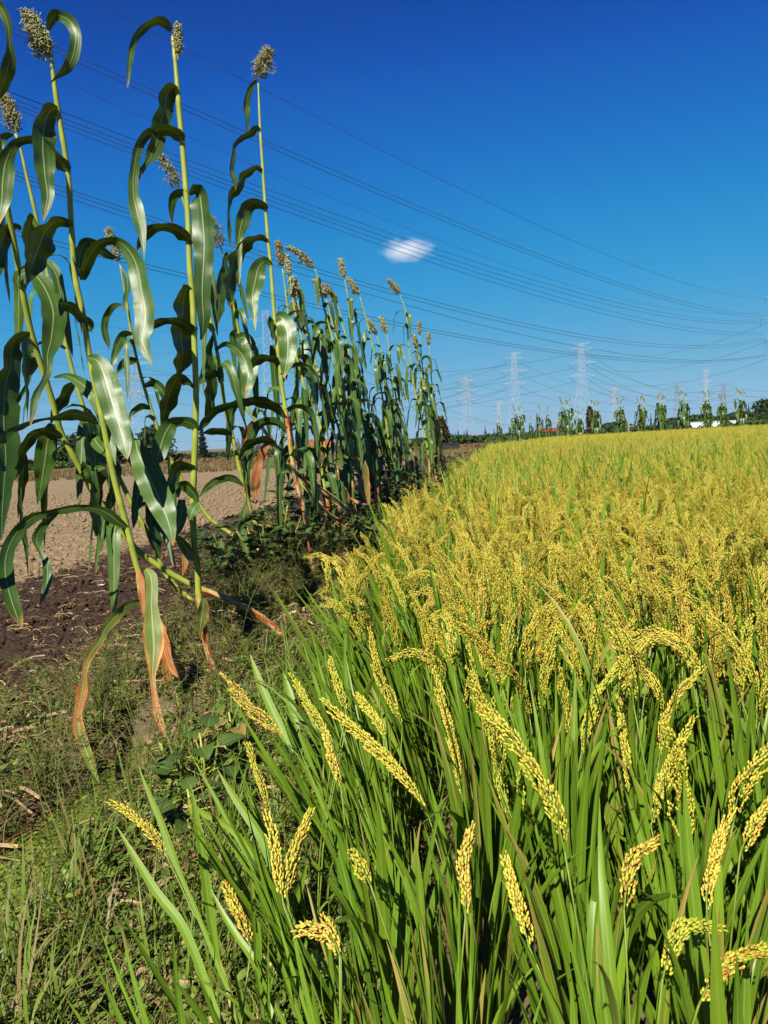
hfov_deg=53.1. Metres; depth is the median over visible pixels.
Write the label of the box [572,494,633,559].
rice plant
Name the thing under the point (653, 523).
rice plant
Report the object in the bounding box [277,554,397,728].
rice plant
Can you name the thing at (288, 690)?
rice plant
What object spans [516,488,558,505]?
rice plant
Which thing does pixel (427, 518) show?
rice plant
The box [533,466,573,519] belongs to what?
rice plant
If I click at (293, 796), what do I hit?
rice plant
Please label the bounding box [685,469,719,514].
rice plant
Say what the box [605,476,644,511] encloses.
rice plant
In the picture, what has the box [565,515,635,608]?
rice plant
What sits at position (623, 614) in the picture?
rice plant
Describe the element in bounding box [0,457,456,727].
soil field
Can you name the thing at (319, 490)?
fallen stalk
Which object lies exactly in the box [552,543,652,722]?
rice plant
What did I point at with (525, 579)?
rice plant
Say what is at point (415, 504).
rice plant
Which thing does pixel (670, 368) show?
power line
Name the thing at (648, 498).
rice plant
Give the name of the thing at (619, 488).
rice plant
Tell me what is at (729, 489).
rice plant
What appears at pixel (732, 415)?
dark tree
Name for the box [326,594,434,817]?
rice plant
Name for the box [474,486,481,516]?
rice plant
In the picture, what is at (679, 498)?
rice plant
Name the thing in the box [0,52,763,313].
power line
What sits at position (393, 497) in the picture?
bank grass
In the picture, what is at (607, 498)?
rice plant
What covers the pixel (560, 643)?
rice plant
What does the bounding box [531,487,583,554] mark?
rice plant
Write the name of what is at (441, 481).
bean plant
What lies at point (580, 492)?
rice plant
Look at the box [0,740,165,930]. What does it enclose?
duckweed
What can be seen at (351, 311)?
sorghum plant
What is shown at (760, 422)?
shrub belt
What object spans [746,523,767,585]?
rice plant
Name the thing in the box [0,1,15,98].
sorghum plant
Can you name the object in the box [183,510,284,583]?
bean plant
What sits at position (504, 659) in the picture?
rice plant
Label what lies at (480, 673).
rice plant
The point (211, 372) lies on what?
sorghum plant
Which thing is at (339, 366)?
sorghum plant
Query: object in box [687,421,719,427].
greenhouse
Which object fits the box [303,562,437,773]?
rice plant
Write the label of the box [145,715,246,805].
broadleaf weed
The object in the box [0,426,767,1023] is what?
ground
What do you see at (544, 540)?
rice plant
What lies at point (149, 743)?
dry stalk
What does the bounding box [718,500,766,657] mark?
rice plant
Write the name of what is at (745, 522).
rice plant
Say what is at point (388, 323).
power line
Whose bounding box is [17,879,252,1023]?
rice plant
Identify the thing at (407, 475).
bean plant
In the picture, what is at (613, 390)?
power pylon
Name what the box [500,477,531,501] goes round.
rice plant
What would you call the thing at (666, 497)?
rice plant
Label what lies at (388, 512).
rice plant
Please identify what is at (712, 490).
rice plant
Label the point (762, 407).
dark tree
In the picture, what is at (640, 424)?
sorghum clump
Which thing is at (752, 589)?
rice plant
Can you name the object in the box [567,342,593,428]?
power pylon
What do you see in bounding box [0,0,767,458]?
sky
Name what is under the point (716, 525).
rice plant
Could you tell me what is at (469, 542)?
rice plant
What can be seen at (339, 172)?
power line
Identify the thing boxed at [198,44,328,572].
sorghum plant
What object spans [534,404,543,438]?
sorghum clump
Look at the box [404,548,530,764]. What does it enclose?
rice plant
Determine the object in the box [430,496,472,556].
rice plant
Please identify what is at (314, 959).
rice plant
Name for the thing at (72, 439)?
broadleaf tree
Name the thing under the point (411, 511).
rice plant
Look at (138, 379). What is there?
power pylon
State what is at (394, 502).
rice plant
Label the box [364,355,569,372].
power line
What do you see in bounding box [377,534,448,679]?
rice plant
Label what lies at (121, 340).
sorghum plant
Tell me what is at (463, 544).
rice plant
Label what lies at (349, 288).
power line
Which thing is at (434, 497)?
rice plant
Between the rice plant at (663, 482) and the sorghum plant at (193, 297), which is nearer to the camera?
the sorghum plant at (193, 297)
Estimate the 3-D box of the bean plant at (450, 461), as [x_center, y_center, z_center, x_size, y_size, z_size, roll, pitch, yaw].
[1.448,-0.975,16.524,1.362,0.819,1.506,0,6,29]
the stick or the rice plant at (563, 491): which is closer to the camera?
the stick
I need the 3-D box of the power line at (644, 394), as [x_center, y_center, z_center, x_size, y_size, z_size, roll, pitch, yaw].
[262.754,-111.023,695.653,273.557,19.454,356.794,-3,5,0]
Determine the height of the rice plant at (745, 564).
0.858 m
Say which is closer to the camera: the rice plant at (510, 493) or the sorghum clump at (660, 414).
the rice plant at (510, 493)
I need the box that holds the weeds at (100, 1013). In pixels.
[0,551,438,1023]
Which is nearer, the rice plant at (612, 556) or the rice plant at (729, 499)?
the rice plant at (612, 556)
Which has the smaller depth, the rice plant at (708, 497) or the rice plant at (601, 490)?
the rice plant at (708, 497)
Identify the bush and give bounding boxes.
[54,460,74,468]
[179,454,202,459]
[211,451,234,458]
[266,450,273,454]
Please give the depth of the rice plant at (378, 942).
1.32 m
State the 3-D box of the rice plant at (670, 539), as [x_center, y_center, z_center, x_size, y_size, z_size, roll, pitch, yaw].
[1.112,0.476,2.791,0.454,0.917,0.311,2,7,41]
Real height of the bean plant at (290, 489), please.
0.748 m
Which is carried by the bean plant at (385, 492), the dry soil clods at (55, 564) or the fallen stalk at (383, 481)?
the fallen stalk at (383, 481)
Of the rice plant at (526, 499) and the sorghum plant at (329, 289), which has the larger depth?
the sorghum plant at (329, 289)
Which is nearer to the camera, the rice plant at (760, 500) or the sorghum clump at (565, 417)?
the rice plant at (760, 500)
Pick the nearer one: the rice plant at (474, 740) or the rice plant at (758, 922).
the rice plant at (758, 922)
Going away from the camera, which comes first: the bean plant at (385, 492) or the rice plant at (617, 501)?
the rice plant at (617, 501)
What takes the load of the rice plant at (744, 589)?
on the ground at (516, 1016)
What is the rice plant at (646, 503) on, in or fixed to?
on the ground at (516, 1016)
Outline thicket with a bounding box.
[28,441,424,465]
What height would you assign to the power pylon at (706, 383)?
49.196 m
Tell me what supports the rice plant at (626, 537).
on the ground at (516, 1016)
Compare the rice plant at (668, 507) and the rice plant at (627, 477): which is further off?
the rice plant at (627, 477)
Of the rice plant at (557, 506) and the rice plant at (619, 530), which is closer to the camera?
the rice plant at (619, 530)
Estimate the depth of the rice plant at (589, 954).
1.15 m
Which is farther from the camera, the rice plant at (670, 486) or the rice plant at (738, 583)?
the rice plant at (670, 486)
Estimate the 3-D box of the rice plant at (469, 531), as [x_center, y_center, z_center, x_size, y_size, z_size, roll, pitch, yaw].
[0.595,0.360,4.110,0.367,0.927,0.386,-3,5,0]
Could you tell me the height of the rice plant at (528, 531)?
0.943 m
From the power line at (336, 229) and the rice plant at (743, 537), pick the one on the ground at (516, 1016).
the rice plant at (743, 537)
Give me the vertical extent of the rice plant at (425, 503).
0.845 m
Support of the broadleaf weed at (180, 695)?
on the ground at (516, 1016)
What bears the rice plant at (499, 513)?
on the ground at (516, 1016)
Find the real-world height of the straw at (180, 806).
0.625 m
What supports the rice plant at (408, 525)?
on the ground at (516, 1016)
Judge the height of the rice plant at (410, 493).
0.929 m
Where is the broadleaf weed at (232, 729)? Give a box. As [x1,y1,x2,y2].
[193,703,257,756]
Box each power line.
[0,27,755,317]
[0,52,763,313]
[0,328,220,353]
[1,21,763,315]
[8,91,764,320]
[11,98,762,323]
[14,179,764,359]
[15,104,764,332]
[15,108,764,334]
[15,171,763,345]
[15,175,759,347]
[15,230,758,360]
[16,235,762,362]
[92,0,763,299]
[151,367,490,385]
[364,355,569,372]
[408,369,567,392]
[442,383,568,407]
[574,355,728,392]
[574,369,708,400]
[590,323,766,356]
[590,360,763,385]
[594,341,766,371]
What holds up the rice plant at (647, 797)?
on the ground at (516, 1016)
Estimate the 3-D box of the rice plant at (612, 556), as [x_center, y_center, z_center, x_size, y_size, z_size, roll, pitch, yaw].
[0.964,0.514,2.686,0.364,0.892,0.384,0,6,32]
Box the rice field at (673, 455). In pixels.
[418,423,767,669]
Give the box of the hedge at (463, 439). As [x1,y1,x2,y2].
[411,414,767,443]
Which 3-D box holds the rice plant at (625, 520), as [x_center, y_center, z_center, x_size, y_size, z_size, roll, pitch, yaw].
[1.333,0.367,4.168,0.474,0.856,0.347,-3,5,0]
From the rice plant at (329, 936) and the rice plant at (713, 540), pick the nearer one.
the rice plant at (329, 936)
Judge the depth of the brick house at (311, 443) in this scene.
92.77 m
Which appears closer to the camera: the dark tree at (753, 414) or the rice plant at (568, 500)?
the rice plant at (568, 500)
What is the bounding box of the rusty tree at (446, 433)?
[435,416,451,442]
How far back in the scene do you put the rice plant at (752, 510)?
3.77 m
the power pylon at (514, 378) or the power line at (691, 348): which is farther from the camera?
the power pylon at (514, 378)
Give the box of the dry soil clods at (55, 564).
[0,475,355,579]
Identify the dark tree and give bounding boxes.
[601,421,625,428]
[656,417,681,425]
[688,413,714,421]
[725,411,750,419]
[748,411,766,417]
[751,398,767,414]
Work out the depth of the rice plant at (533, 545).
3.11 m
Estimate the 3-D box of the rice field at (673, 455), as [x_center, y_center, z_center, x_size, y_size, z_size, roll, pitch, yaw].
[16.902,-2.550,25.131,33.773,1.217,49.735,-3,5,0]
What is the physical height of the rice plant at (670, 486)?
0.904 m
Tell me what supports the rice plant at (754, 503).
on the ground at (516, 1016)
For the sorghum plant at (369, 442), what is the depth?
8.80 m
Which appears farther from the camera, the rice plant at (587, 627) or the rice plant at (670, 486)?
the rice plant at (670, 486)
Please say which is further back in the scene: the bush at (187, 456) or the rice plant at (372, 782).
the bush at (187, 456)
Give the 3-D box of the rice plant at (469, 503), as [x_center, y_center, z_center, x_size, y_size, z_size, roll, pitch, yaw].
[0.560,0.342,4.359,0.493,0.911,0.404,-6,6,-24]
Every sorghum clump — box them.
[495,415,502,443]
[510,403,525,441]
[528,415,533,439]
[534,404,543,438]
[544,406,551,436]
[556,396,573,435]
[574,409,583,435]
[589,399,601,434]
[614,396,627,433]
[634,395,648,431]
[654,392,666,430]
[676,390,690,429]
[700,390,713,428]
[716,393,729,427]
[734,388,747,425]
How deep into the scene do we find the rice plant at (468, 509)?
4.64 m
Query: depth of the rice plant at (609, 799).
1.69 m
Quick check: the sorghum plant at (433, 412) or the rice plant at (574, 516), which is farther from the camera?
the sorghum plant at (433, 412)
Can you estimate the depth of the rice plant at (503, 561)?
2.81 m
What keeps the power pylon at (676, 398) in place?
on the ground at (516, 1016)
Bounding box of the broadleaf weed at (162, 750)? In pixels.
[143,737,188,761]
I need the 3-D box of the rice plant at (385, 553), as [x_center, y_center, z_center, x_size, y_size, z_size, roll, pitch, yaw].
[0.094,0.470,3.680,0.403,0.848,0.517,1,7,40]
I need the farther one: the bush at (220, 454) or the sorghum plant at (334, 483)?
the bush at (220, 454)
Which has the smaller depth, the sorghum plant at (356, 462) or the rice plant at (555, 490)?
the rice plant at (555, 490)
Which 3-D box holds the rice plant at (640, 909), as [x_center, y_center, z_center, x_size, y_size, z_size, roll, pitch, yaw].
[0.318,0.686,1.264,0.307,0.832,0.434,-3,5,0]
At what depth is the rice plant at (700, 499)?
4.34 m
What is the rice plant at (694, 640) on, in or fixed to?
on the ground at (516, 1016)
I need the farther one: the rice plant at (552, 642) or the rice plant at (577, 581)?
the rice plant at (577, 581)
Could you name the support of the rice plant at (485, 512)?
on the ground at (516, 1016)
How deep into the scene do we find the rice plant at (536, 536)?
3.92 m
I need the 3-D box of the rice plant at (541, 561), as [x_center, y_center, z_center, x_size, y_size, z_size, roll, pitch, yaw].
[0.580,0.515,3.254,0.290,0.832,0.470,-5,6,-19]
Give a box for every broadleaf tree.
[56,448,68,462]
[57,432,90,465]
[106,444,127,463]
[134,424,178,459]
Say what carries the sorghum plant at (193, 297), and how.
on the ground at (516, 1016)
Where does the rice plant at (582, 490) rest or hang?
on the ground at (516, 1016)
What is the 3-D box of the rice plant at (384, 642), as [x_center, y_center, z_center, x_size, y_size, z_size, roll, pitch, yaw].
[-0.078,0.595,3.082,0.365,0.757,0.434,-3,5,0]
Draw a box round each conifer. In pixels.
[198,421,210,457]
[236,437,241,449]
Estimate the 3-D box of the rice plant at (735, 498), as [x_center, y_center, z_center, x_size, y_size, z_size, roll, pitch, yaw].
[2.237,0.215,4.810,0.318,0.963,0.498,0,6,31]
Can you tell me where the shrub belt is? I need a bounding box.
[483,418,767,446]
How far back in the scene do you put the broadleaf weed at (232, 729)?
2.91 m
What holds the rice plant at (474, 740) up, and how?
on the ground at (516, 1016)
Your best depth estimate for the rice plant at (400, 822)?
2.08 m
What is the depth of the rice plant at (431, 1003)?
1.06 m
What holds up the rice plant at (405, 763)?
on the ground at (516, 1016)
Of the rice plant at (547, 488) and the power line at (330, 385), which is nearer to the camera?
the rice plant at (547, 488)
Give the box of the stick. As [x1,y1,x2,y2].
[0,827,33,849]
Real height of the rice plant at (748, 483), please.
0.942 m
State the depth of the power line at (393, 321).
150.09 m
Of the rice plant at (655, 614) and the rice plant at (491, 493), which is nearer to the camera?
the rice plant at (655, 614)
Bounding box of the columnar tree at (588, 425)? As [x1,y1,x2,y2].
[585,406,593,435]
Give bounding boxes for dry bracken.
[124,443,483,466]
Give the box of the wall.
[442,443,458,450]
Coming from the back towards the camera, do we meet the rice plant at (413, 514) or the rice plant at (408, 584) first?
the rice plant at (413, 514)
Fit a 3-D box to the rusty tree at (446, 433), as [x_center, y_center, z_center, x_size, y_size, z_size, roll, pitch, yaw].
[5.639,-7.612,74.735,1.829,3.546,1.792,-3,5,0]
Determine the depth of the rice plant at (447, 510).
4.86 m
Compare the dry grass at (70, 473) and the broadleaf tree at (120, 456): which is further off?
the broadleaf tree at (120, 456)
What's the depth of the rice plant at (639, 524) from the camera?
3.06 m
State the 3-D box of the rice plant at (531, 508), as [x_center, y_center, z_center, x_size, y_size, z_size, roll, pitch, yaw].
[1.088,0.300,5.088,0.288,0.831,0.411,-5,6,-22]
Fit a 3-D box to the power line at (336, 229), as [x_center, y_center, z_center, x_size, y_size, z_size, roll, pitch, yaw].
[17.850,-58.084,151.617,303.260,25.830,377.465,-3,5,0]
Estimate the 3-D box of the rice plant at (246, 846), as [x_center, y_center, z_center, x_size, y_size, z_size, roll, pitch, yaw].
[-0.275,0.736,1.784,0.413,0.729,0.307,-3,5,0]
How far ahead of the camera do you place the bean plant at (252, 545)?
5.34 m
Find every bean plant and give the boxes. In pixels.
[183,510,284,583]
[197,499,344,583]
[224,476,358,553]
[273,504,383,552]
[312,494,386,524]
[354,460,430,512]
[390,459,447,496]
[415,456,454,487]
[421,448,467,476]
[447,451,479,466]
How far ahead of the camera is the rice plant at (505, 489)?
5.46 m
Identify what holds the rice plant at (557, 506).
on the ground at (516, 1016)
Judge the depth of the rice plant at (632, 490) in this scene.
5.37 m
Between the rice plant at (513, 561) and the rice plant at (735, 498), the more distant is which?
the rice plant at (735, 498)
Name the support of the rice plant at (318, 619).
on the ground at (516, 1016)
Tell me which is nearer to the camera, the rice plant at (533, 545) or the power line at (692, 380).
the rice plant at (533, 545)
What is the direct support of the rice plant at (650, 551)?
on the ground at (516, 1016)
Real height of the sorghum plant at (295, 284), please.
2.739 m
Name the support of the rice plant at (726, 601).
on the ground at (516, 1016)
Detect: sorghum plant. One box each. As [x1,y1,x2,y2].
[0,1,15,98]
[0,6,190,783]
[0,92,238,627]
[0,135,288,637]
[101,226,286,559]
[127,16,217,672]
[157,153,279,582]
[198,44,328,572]
[210,214,350,538]
[264,397,370,535]
[274,240,346,518]
[283,245,369,511]
[283,254,348,523]
[286,275,369,516]
[289,301,355,509]
[311,278,381,496]
[323,283,371,483]
[337,258,376,500]
[346,277,408,497]
[346,364,393,496]
[346,370,389,510]
[367,319,413,489]
[378,315,408,490]
[385,279,442,489]
[387,394,422,489]
[410,335,447,482]
[413,321,447,480]
[422,332,447,478]
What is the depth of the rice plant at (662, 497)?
4.45 m
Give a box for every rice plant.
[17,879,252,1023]
[105,765,275,1023]
[170,741,342,1009]
[183,806,353,1023]
[187,655,349,967]
[204,726,368,1023]
[219,671,351,896]
[228,694,358,863]
[246,630,365,840]
[250,638,400,793]
[263,567,375,748]
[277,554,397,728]
[283,625,440,846]
[283,691,396,956]
[286,788,457,1023]
[288,552,411,701]
[290,685,421,864]
[290,911,344,1023]
[291,552,403,712]
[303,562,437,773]
[314,561,398,688]
[316,626,413,887]
[319,696,563,1023]
[319,718,418,923]
[321,545,423,670]
[322,563,446,797]
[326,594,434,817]
[329,538,428,692]
[330,820,532,1023]
[336,521,420,642]
[336,549,453,716]
[351,508,415,609]
[353,542,450,740]
[355,844,542,1023]
[363,527,454,744]
[367,496,420,569]
[367,520,438,666]
[372,509,427,568]
[373,503,413,618]
[375,497,454,588]
[376,513,442,624]
[376,666,561,993]
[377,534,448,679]
[379,495,434,570]
[379,521,453,622]
[382,822,596,1023]
[384,492,435,562]
[384,505,457,614]
[385,551,543,789]
[389,497,452,566]
[390,494,437,566]
[396,488,455,544]
[397,553,490,777]
[401,480,440,532]
[401,484,431,527]
[403,489,435,537]
[404,493,447,564]
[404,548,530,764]
[405,601,540,957]
[411,490,456,577]
[411,565,550,747]
[413,484,460,540]
[413,490,444,531]
[413,501,463,626]
[414,492,460,573]
[415,493,454,546]
[422,495,461,557]
[423,488,464,553]
[424,531,540,627]
[424,563,567,798]
[426,589,617,927]
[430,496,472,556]
[432,542,520,702]
[435,505,498,610]
[435,509,511,625]
[437,492,522,565]
[447,519,541,642]
[448,616,637,991]
[450,481,479,552]
[452,480,515,607]
[454,494,507,524]
[454,503,522,582]
[456,488,517,572]
[456,574,636,916]
[463,488,538,571]
[463,491,521,554]
[464,546,608,676]
[464,665,688,1023]
[466,472,508,522]
[468,486,501,514]
[470,540,565,605]
[471,526,566,673]
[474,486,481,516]
[475,592,676,1012]
[475,704,767,1023]
[476,492,524,565]
[477,509,567,605]
[479,506,521,568]
[482,542,548,678]
[484,481,504,506]
[484,568,630,787]
[485,505,564,603]
[486,547,585,738]
[487,501,545,582]
[487,533,587,651]
[489,546,593,779]
[491,484,534,514]
[492,488,559,551]
[498,496,523,530]
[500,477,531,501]
[500,511,612,611]
[500,844,661,1023]
[501,499,534,564]
[501,511,555,567]
[502,489,547,537]
[503,477,533,509]
[503,482,532,515]
[505,479,542,515]
[507,496,562,564]
[511,504,604,573]
[514,485,540,508]
[514,521,617,678]
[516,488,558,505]
[519,490,583,562]
[519,494,551,538]
[520,486,544,524]
[523,477,554,510]
[523,530,609,646]
[524,474,546,501]
[524,541,666,698]
[526,507,576,584]
[528,499,606,601]
[531,469,571,535]
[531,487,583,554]
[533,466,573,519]
[535,488,570,541]
[535,497,584,550]
[535,500,585,627]
[537,467,570,503]
[537,583,738,881]
[541,534,640,630]
[542,490,610,539]
[544,486,588,525]
[544,491,601,542]
[546,600,695,886]
[549,479,596,509]
[551,468,602,531]
[551,628,710,982]
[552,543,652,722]
[553,505,629,558]
[557,484,606,519]
[558,480,600,513]
[559,515,656,625]
[563,509,648,556]
[564,508,637,562]
[564,553,691,715]
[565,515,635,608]
[566,470,601,498]
[567,518,659,622]
[567,584,692,790]
[570,508,652,589]
[571,480,613,496]
[571,487,597,506]
[571,499,610,525]
[571,545,733,791]
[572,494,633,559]
[576,475,609,517]
[578,467,622,513]
[579,531,702,792]
[584,498,651,561]
[588,476,621,509]
[592,474,655,535]
[592,492,647,530]
[592,706,767,1023]
[595,596,767,1017]
[599,470,644,510]
[599,486,627,516]
[602,486,640,529]
[603,536,700,698]
[604,502,681,556]
[604,530,685,639]
[605,475,637,498]
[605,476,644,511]
[606,481,649,524]
[606,488,654,523]
[608,481,628,499]
[608,500,682,609]
[609,494,673,587]
[609,500,665,594]
[609,630,767,935]
[611,721,767,1023]
[612,503,706,610]
[614,483,660,514]
[625,472,668,504]
[625,496,675,531]
[627,475,651,510]
[627,612,767,931]
[629,496,660,511]
[631,476,677,509]
[631,491,682,556]
[631,515,736,658]
[631,546,760,786]
[632,470,660,496]
[632,492,686,533]
[632,503,708,618]
[632,636,767,1002]
[633,569,767,857]
[638,478,654,517]
[638,507,732,595]
[639,469,694,526]
[641,768,758,1023]
[642,534,759,653]
[643,476,704,512]
[643,514,705,588]
[644,501,691,573]
[645,487,701,538]
[646,483,683,520]
[646,509,727,567]
[647,469,688,496]
[648,502,709,583]
[648,505,721,571]
[649,481,720,506]
[649,495,675,535]
[649,527,767,736]
[654,561,767,742]
[656,552,767,739]
[663,476,704,509]
[666,488,718,546]
[667,504,765,619]
[671,541,764,649]
[675,670,767,795]
[676,484,719,528]
[677,501,730,582]
[677,509,759,594]
[679,489,740,575]
[680,745,767,988]
[683,464,724,520]
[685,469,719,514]
[690,559,767,758]
[691,550,767,677]
[694,488,752,529]
[699,518,751,588]
[702,474,733,501]
[702,499,767,587]
[703,475,754,507]
[704,536,767,652]
[708,468,755,506]
[710,474,724,498]
[710,488,764,528]
[711,531,767,676]
[712,495,754,548]
[712,503,767,556]
[713,472,759,525]
[713,495,745,523]
[714,473,757,502]
[715,499,767,599]
[718,484,754,516]
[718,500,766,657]
[722,487,756,523]
[723,510,767,604]
[724,632,757,747]
[726,459,767,513]
[729,465,762,493]
[730,477,762,505]
[730,502,767,539]
[731,480,767,504]
[733,504,766,549]
[740,465,761,501]
[742,507,767,518]
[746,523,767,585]
[746,543,767,624]
[751,491,767,533]
[758,488,767,516]
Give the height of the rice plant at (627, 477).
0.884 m
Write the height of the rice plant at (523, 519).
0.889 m
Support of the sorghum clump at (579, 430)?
on the ground at (516, 1016)
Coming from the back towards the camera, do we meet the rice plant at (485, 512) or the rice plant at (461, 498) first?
the rice plant at (461, 498)
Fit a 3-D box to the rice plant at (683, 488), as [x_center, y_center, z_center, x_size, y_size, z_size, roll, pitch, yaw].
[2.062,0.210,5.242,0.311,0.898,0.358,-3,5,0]
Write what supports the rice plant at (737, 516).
on the ground at (516, 1016)
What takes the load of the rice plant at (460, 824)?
on the ground at (516, 1016)
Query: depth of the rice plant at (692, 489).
4.83 m
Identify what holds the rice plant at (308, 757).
on the ground at (516, 1016)
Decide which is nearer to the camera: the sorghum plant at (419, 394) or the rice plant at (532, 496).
the rice plant at (532, 496)
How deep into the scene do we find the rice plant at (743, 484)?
4.92 m
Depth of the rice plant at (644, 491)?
5.26 m
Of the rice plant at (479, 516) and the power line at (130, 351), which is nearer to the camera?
the rice plant at (479, 516)
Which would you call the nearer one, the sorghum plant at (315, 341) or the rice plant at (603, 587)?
the rice plant at (603, 587)
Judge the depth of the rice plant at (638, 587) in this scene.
2.49 m
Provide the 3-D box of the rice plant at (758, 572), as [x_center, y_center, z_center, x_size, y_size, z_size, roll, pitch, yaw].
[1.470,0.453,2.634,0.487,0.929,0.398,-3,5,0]
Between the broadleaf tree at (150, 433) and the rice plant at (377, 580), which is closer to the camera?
the rice plant at (377, 580)
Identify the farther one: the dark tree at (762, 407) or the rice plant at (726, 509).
the dark tree at (762, 407)
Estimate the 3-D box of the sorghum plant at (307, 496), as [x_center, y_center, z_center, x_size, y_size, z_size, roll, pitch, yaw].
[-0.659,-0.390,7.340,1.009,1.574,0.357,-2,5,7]
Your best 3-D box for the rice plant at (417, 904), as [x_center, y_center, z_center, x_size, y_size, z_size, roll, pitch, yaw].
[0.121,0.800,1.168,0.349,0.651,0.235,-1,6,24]
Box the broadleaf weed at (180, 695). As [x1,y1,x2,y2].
[160,688,191,722]
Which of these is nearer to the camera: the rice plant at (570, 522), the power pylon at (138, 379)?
the rice plant at (570, 522)
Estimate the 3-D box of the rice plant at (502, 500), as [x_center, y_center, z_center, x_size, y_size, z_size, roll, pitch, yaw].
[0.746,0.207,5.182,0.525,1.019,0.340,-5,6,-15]
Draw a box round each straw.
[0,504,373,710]
[0,538,401,1023]
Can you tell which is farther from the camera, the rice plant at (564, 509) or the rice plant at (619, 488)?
the rice plant at (619, 488)
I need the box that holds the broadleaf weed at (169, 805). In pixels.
[147,776,232,833]
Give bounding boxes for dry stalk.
[0,817,35,825]
[13,806,55,815]
[146,731,161,745]
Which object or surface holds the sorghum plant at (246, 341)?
on the ground at (516, 1016)
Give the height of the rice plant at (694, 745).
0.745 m
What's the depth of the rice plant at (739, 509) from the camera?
4.34 m
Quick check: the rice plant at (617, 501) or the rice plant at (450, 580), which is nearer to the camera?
the rice plant at (450, 580)
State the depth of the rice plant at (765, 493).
4.80 m
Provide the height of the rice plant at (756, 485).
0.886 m
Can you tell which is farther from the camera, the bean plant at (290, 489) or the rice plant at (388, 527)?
the bean plant at (290, 489)
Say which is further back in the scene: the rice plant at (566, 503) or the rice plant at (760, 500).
the rice plant at (566, 503)
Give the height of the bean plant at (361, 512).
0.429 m
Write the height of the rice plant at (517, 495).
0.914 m
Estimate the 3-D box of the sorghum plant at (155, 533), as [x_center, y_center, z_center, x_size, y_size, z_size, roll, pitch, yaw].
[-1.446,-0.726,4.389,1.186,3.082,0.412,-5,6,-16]
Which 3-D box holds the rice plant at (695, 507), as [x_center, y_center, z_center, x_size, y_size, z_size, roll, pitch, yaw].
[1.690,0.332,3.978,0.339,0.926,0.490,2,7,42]
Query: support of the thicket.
on the ground at (516, 1016)
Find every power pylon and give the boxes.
[116,356,154,435]
[247,310,287,447]
[455,376,476,434]
[492,401,505,433]
[501,352,526,432]
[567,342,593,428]
[609,387,617,420]
[667,385,686,416]
[699,369,711,403]
[712,382,734,413]
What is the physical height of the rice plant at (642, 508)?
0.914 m
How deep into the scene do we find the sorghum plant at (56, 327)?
3.75 m
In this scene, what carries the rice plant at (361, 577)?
on the ground at (516, 1016)
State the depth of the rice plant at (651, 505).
4.26 m
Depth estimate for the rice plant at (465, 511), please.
4.80 m
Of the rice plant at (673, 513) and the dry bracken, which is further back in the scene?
the dry bracken
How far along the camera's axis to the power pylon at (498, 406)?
1240.96 m
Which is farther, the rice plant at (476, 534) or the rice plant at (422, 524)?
the rice plant at (422, 524)
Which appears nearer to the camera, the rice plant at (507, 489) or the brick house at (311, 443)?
the rice plant at (507, 489)
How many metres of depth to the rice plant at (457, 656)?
2.11 m
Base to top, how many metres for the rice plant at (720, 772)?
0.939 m
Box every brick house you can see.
[307,438,334,451]
[535,427,563,432]
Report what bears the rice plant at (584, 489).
on the ground at (516, 1016)
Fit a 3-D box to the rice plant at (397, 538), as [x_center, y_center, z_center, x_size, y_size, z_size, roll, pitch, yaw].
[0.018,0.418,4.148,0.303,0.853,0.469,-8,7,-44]
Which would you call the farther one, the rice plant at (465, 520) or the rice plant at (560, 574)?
the rice plant at (465, 520)
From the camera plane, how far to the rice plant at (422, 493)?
6.12 m
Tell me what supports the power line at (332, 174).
attached to the power pylon
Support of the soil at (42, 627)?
on the soil field at (62, 486)
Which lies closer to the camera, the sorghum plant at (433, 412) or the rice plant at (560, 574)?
the rice plant at (560, 574)
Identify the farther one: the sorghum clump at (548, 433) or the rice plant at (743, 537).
the sorghum clump at (548, 433)
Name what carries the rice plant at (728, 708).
on the ground at (516, 1016)
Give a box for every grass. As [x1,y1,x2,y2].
[0,509,354,850]
[15,444,486,481]
[316,456,472,546]
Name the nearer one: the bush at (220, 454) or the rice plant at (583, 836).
the rice plant at (583, 836)
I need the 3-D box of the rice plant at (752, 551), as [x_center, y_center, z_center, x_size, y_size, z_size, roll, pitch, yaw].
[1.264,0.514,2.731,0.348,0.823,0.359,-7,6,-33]
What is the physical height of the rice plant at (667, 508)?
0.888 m
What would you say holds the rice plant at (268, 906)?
on the ground at (516, 1016)
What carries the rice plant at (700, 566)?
on the ground at (516, 1016)
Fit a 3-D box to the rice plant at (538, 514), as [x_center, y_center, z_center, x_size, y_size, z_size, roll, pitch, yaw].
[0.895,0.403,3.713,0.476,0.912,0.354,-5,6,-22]
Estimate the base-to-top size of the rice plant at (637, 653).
0.850 m
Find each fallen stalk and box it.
[287,462,361,528]
[303,483,353,528]
[317,485,371,526]
[318,506,334,546]
[335,507,363,539]
[375,474,406,500]
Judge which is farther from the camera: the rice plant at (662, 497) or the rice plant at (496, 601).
the rice plant at (662, 497)
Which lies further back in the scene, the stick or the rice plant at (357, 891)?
the stick
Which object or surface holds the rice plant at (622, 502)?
on the ground at (516, 1016)
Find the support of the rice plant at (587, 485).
on the ground at (516, 1016)
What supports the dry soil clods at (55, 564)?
on the soil field at (62, 486)
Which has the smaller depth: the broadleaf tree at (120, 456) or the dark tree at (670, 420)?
the broadleaf tree at (120, 456)

